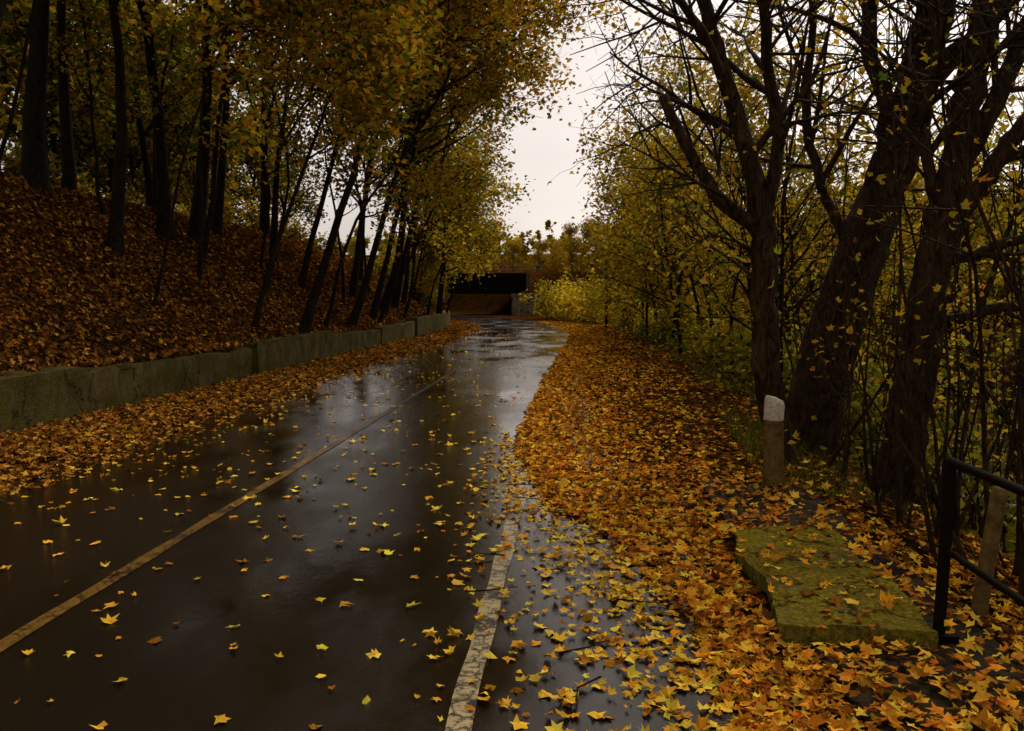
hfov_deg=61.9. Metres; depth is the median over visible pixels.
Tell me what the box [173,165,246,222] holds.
woodland tree
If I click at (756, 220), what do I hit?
forked tree
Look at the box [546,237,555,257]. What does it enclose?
woodland tree
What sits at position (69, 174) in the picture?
maple tree
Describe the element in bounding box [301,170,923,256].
distant treeline
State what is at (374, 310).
maple tree
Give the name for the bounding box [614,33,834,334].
yellow tree
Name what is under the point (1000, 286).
woodland tree
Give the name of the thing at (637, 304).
yellow tree
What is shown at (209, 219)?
maple tree
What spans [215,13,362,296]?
young maple
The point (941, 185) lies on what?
creekside tree
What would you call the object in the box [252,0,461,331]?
maple tree
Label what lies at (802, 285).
woodland tree
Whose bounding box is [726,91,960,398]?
yellow tree
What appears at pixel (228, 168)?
woodland tree
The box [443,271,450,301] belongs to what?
woodland tree
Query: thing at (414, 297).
maple tree
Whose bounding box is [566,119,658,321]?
yellow tree
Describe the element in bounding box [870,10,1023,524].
yellow tree
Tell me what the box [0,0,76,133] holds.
woodland tree
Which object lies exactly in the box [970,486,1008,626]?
wooden stake
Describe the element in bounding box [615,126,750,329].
yellow tree
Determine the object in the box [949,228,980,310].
woodland tree
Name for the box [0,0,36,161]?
young maple
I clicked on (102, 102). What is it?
woodland tree
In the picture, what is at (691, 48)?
yellow tree
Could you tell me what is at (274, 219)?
maple tree
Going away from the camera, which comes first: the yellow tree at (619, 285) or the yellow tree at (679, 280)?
the yellow tree at (679, 280)
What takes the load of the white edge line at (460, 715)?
on the asphalt path
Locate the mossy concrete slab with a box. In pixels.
[733,525,940,648]
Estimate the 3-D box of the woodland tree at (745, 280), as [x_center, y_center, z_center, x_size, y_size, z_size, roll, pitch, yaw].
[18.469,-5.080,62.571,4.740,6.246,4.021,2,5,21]
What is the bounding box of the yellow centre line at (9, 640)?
[0,371,454,651]
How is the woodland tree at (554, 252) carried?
on the ground at (488, 305)
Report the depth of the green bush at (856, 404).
11.86 m
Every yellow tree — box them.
[550,38,751,354]
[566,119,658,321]
[578,138,703,338]
[578,186,699,322]
[586,96,736,365]
[589,116,728,326]
[596,225,660,330]
[600,150,718,319]
[610,191,723,314]
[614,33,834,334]
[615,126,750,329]
[619,0,898,361]
[619,11,857,373]
[624,8,786,349]
[647,0,1006,376]
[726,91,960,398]
[727,121,879,344]
[799,106,1023,522]
[862,103,1023,469]
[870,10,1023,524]
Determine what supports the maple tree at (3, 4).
on the ground at (488, 305)
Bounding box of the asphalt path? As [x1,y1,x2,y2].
[0,314,808,730]
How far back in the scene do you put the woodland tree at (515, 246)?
111.80 m
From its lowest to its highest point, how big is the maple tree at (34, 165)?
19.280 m
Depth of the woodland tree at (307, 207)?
73.06 m
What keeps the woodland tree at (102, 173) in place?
on the ground at (488, 305)
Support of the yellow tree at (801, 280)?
on the ground at (488, 305)
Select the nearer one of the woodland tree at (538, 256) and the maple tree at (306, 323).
the maple tree at (306, 323)
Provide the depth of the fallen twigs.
4.48 m
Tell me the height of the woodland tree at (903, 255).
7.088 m
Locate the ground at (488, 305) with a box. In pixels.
[0,175,1023,730]
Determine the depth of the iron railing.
3.91 m
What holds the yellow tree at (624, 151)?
on the ground at (488, 305)
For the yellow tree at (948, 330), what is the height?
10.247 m
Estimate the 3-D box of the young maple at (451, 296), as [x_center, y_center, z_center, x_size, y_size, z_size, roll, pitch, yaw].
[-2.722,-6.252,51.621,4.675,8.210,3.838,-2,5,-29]
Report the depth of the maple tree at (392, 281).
34.58 m
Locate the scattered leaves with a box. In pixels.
[0,329,747,730]
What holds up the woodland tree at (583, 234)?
on the ground at (488, 305)
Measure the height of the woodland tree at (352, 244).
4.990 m
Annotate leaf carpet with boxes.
[0,168,1023,730]
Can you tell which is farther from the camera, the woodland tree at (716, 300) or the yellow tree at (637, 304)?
the woodland tree at (716, 300)
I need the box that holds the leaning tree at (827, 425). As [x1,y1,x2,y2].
[670,0,1022,457]
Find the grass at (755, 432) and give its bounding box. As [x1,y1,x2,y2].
[609,326,932,523]
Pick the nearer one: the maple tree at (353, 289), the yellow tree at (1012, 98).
the yellow tree at (1012, 98)
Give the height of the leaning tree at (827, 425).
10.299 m
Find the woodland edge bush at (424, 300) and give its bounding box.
[367,251,446,309]
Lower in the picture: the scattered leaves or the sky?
the scattered leaves
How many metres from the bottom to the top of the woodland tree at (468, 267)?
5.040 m
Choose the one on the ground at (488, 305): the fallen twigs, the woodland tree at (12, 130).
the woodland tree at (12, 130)
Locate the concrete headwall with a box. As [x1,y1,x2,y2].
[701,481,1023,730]
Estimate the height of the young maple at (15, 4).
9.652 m
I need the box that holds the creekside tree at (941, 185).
[722,0,1023,505]
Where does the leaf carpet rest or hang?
on the ground at (488, 305)
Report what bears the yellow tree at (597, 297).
on the ground at (488, 305)
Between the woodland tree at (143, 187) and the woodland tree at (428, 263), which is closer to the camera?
the woodland tree at (428, 263)
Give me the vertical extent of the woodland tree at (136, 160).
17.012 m
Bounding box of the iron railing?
[933,457,1023,642]
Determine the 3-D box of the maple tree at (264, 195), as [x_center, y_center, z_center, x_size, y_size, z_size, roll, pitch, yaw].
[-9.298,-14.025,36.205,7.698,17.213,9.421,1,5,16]
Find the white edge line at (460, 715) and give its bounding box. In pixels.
[445,444,536,730]
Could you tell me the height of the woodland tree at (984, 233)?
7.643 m
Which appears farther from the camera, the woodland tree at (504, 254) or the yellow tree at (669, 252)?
the woodland tree at (504, 254)
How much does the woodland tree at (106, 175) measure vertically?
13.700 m
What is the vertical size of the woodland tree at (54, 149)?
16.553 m
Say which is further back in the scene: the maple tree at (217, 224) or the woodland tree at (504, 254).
the woodland tree at (504, 254)
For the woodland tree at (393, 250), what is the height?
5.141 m
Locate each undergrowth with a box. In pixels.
[0,130,338,252]
[636,286,1023,566]
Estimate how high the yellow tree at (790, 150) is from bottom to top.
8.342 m
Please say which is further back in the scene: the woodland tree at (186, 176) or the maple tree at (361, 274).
the woodland tree at (186, 176)
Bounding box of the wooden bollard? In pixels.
[762,395,784,489]
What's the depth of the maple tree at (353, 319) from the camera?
28.26 m
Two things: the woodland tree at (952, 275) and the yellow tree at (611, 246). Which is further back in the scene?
the woodland tree at (952, 275)
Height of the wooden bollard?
1.054 m
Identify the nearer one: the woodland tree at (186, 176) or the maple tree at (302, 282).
the maple tree at (302, 282)
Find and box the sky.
[0,0,1023,254]
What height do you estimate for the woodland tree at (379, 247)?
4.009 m
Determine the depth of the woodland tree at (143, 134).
39.87 m
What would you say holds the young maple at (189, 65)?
on the ground at (488, 305)
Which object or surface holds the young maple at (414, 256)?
on the ground at (488, 305)
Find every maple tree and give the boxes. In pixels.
[0,0,7,27]
[19,0,50,193]
[57,0,77,192]
[106,0,127,254]
[135,0,279,241]
[187,0,254,243]
[196,0,367,236]
[202,0,324,258]
[232,0,490,291]
[232,3,339,235]
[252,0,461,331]
[269,2,456,260]
[297,18,489,298]
[298,0,566,332]
[318,75,464,280]
[347,0,652,326]
[348,8,537,309]
[364,38,516,304]
[366,0,557,315]
[369,0,584,319]
[406,127,465,300]
[410,209,467,287]
[426,171,469,277]
[427,108,521,313]
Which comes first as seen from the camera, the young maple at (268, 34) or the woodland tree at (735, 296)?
the young maple at (268, 34)
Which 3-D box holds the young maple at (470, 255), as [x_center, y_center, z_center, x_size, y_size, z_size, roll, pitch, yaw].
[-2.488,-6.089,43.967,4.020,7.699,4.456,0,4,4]
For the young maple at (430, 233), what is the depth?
35.86 m
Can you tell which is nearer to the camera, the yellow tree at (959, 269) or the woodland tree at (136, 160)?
the yellow tree at (959, 269)
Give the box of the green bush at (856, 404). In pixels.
[621,298,1022,535]
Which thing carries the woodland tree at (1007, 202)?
on the ground at (488, 305)
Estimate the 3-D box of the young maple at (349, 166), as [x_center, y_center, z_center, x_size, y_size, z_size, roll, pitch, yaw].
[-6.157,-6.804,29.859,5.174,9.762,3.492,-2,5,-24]
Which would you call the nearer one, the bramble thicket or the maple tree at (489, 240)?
the bramble thicket
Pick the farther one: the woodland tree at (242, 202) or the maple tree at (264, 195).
the woodland tree at (242, 202)
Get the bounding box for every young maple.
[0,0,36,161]
[12,0,54,7]
[20,0,153,216]
[88,0,240,210]
[104,0,306,279]
[117,0,347,307]
[170,0,341,269]
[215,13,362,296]
[256,39,399,303]
[299,64,389,292]
[324,50,517,326]
[367,123,457,311]
[377,65,515,322]
[392,126,477,318]
[427,185,501,314]
[437,206,513,313]
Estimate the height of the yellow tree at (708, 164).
8.779 m
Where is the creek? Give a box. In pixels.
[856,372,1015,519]
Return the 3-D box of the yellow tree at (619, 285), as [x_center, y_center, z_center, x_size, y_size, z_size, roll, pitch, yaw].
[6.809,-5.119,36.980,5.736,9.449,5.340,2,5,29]
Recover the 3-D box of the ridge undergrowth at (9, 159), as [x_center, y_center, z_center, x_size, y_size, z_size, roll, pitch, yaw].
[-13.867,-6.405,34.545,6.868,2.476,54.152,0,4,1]
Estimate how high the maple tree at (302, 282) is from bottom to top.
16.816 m
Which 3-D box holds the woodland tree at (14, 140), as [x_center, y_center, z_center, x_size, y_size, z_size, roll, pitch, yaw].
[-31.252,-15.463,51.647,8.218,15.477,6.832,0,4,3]
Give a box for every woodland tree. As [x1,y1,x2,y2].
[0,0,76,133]
[0,0,185,149]
[0,8,51,137]
[0,10,108,185]
[0,101,47,172]
[21,0,192,196]
[48,0,249,206]
[48,112,113,192]
[58,11,183,206]
[60,148,140,193]
[92,30,145,204]
[126,148,206,216]
[127,2,246,215]
[128,0,271,185]
[138,0,259,203]
[140,71,244,217]
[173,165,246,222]
[210,60,304,225]
[230,108,312,232]
[244,96,333,227]
[347,238,355,256]
[378,243,387,261]
[380,244,396,261]
[404,220,449,304]
[416,242,449,294]
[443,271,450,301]
[451,254,474,272]
[485,248,501,270]
[499,243,511,261]
[500,239,526,271]
[523,236,550,271]
[544,240,566,270]
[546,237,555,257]
[551,221,591,271]
[553,247,569,271]
[577,215,606,271]
[682,230,746,328]
[723,272,743,315]
[736,260,786,320]
[784,246,819,324]
[877,240,898,307]
[887,228,947,299]
[890,227,919,294]
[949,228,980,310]
[963,220,1023,360]
[969,189,1011,281]
[973,194,1023,331]
[992,183,1023,281]
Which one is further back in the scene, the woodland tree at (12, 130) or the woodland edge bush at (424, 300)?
the woodland edge bush at (424, 300)
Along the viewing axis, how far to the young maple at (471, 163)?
30.75 m
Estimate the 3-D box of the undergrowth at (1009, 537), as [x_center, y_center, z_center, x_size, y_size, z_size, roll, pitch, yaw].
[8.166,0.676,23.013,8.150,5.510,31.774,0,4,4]
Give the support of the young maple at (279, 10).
on the ground at (488, 305)
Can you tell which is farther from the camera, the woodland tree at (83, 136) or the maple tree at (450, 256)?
the maple tree at (450, 256)
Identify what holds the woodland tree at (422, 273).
on the ground at (488, 305)
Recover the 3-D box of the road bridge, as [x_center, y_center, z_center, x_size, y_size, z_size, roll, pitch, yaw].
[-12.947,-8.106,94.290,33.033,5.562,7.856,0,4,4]
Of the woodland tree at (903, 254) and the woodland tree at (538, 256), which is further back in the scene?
the woodland tree at (538, 256)
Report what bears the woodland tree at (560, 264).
on the ground at (488, 305)
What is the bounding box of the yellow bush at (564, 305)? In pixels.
[519,255,725,330]
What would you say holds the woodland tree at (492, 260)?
on the ground at (488, 305)
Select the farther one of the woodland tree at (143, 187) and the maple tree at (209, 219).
the woodland tree at (143, 187)
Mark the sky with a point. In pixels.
(542, 153)
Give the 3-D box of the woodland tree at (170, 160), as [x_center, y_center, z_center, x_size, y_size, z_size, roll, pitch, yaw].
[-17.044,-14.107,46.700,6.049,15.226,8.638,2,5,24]
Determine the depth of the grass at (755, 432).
9.04 m
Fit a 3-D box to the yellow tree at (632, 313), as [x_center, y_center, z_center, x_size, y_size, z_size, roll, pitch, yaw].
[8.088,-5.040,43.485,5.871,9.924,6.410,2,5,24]
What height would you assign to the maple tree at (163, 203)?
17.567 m
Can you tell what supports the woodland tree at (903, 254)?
on the ground at (488, 305)
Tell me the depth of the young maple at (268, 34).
21.93 m
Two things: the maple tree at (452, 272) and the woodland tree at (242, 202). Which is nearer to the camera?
the maple tree at (452, 272)
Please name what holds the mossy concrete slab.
on the ground at (488, 305)
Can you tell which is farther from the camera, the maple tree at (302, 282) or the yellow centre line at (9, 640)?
the maple tree at (302, 282)
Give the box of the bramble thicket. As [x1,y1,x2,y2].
[709,0,1023,607]
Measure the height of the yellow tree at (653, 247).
9.055 m
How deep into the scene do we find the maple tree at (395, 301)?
36.64 m
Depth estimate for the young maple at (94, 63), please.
22.44 m
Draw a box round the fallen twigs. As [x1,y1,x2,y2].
[41,397,740,711]
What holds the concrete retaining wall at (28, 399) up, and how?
on the ground at (488, 305)
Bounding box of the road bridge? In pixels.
[444,265,542,314]
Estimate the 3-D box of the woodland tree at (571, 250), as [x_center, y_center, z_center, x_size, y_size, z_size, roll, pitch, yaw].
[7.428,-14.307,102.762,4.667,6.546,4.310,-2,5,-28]
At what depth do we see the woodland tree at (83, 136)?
47.35 m
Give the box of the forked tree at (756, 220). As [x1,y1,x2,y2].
[545,0,911,466]
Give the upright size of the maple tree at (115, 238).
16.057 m
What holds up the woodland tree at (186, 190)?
on the ground at (488, 305)
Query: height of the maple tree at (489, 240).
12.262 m
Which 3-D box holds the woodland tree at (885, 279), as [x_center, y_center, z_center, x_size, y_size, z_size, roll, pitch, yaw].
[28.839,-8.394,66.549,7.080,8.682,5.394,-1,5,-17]
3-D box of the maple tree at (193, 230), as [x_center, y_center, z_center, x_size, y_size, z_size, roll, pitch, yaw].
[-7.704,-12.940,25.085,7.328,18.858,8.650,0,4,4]
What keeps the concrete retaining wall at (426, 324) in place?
on the ground at (488, 305)
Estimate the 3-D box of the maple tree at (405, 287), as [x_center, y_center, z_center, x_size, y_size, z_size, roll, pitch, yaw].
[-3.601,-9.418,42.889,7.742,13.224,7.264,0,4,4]
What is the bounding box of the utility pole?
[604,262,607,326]
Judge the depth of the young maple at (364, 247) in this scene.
36.24 m
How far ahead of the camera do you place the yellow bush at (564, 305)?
59.53 m
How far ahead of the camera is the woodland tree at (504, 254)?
158.77 m
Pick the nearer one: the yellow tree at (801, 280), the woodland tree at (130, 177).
the yellow tree at (801, 280)
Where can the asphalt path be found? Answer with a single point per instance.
(190, 672)
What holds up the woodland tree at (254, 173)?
on the ground at (488, 305)
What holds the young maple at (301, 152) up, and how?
on the ground at (488, 305)
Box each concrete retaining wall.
[0,322,414,434]
[411,311,449,335]
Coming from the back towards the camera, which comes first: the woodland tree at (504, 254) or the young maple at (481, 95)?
the woodland tree at (504, 254)
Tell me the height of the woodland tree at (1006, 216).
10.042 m

